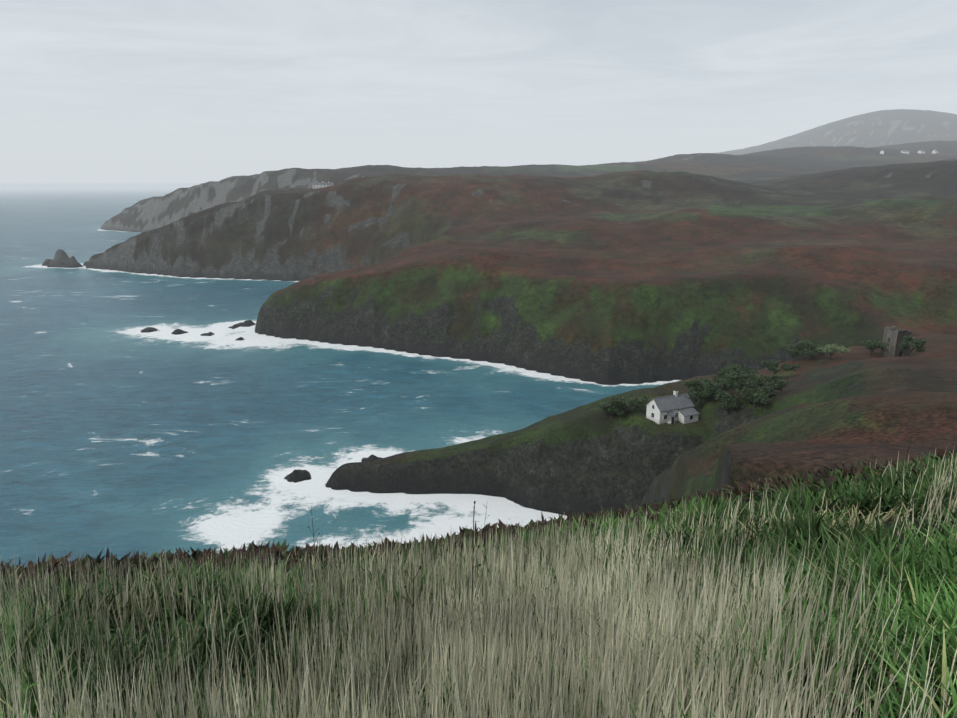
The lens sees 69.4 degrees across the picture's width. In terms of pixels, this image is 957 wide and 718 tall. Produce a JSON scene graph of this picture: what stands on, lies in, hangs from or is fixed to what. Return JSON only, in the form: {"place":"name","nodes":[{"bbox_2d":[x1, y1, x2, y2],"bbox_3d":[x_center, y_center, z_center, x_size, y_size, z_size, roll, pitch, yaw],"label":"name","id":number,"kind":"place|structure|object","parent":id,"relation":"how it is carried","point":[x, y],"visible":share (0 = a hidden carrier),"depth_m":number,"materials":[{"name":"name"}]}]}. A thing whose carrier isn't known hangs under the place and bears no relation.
{"place":"outdoors","nodes":[
{"label":"outdoors","id":0,"kind":"place"},
{"bbox_2d":[0,183,680,567],"bbox_3d":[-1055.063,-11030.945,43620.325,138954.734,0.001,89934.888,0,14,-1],"label":"sea","id":1,"kind":"structure","parent":0,"point":[122,435],"depth_m":268.71,"materials":[{"name":"blue liquid"}]},
{"bbox_2d":[0,0,956,183],"label":"sky","id":2,"kind":"structure","parent":0,"point":[92,91],"materials":[{"name":"grey"}]},
{"bbox_2d":[41,109,956,717],"bbox_3d":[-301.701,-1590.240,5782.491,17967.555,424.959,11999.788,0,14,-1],"label":"terrain","id":3,"kind":"structure","parent":0,"point":[679,269],"depth_m":368.52,"materials":[{"name":"plant"}]},
{"bbox_2d":[312,181,332,188],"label":"building","id":4,"kind":"structure","parent":3,"relation":"on","point":[322,184],"depth_m":724.34,"materials":[{"name":"stone"}]},
{"bbox_2d":[0,444,956,717],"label":"grass","id":5,"kind":"structure","parent":3,"relation":"on","point":[810,604],"depth_m":4.36,"materials":[{"name":"green plant"}]},
{"bbox_2d":[48,432,956,647],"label":"dead stalks","id":6,"kind":"object","parent":3,"relation":"on","point":[413,604],"visible":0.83,"depth_m":5.51,"materials":[{"name":"brown plant"}]},
{"bbox_2d":[598,402,629,418],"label":"tree","id":7,"kind":"object","parent":3,"relation":"on","point":[612,410],"visible":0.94,"depth_m":186.52,"materials":[{"name":"green plant"}]},
{"bbox_2d":[604,394,650,417],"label":"tree","id":8,"kind":"object","parent":3,"relation":"on","point":[636,402],"visible":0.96,"depth_m":185.42,"materials":[{"name":"green plant"}]},
{"bbox_2d":[646,390,698,423],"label":"cottage","id":9,"kind":"structure","parent":3,"relation":"on","point":[675,406],"depth_m":179.74,"materials":[{"name":"paint"}]},
{"bbox_2d":[682,378,710,392],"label":"tree","id":10,"kind":"object","parent":3,"relation":"on","point":[690,383],"visible":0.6,"depth_m":188.74,"materials":[{"name":"green plant"}]},
{"bbox_2d":[685,387,716,409],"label":"tree","id":11,"kind":"object","parent":3,"relation":"on","point":[693,395],"visible":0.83,"depth_m":184.49,"materials":[{"name":"green plant"}]},
{"bbox_2d":[699,377,734,402],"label":"tree","id":12,"kind":"object","parent":3,"relation":"on","point":[708,385],"visible":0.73,"depth_m":183.15,"materials":[{"name":"green plant"}]},
{"bbox_2d":[715,390,742,414],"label":"tree","id":13,"kind":"object","parent":3,"relation":"on","point":[723,397],"visible":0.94,"depth_m":175.25,"materials":[{"name":"green plant"}]},
{"bbox_2d":[711,366,747,390],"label":"tree","id":14,"kind":"object","parent":3,"relation":"on","point":[725,370],"visible":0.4,"depth_m":191.32,"materials":[{"name":"green plant"}]},
{"bbox_2d":[718,370,761,399],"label":"tree","id":15,"kind":"object","parent":3,"relation":"on","point":[733,379],"visible":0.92,"depth_m":176.50,"materials":[{"name":"green plant"}]},
{"bbox_2d":[727,363,757,374],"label":"tree","id":16,"kind":"object","parent":3,"relation":"on","point":[733,367],"visible":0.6,"depth_m":199.89,"materials":[{"name":"green plant"}]},
{"bbox_2d":[736,381,775,408],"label":"tree","id":17,"kind":"object","parent":3,"relation":"on","point":[761,397],"visible":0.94,"depth_m":171.53,"materials":[{"name":"green plant"}]},
{"bbox_2d":[753,374,789,392],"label":"tree","id":18,"kind":"object","parent":3,"relation":"on","point":[775,382],"visible":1,"depth_m":172.72,"materials":[{"name":"green plant"}]},
{"bbox_2d":[761,359,801,373],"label":"tree","id":19,"kind":"object","parent":3,"relation":"on","point":[773,364],"visible":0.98,"depth_m":202.32,"materials":[{"name":"green plant"}]},
{"bbox_2d":[785,343,813,360],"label":"tree","id":20,"kind":"object","parent":3,"relation":"on","point":[794,350],"visible":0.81,"depth_m":231.35,"materials":[{"name":"green plant"}]},
{"bbox_2d":[795,340,824,359],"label":"tree","id":21,"kind":"object","parent":3,"relation":"on","point":[808,347],"visible":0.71,"depth_m":229.14,"materials":[{"name":"green plant"}]},
{"bbox_2d":[815,343,850,359],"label":"tree","id":22,"kind":"object","parent":3,"relation":"on","point":[828,349],"visible":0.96,"depth_m":221.67,"materials":[{"name":"green plant"}]},
{"bbox_2d":[859,340,888,355],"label":"tree","id":23,"kind":"object","parent":3,"relation":"on","point":[871,345],"visible":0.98,"depth_m":224.03,"materials":[{"name":"green plant"}]},
{"bbox_2d":[880,326,911,356],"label":"ruined tower","id":24,"kind":"structure","parent":3,"relation":"on","point":[894,335],"depth_m":222.06,"materials":[{"name":"stone"}]},
{"bbox_2d":[899,335,926,356],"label":"tree","id":25,"kind":"object","parent":3,"relation":"on","point":[905,344],"visible":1,"depth_m":184.71,"materials":[{"name":"green plant"}]}
]}

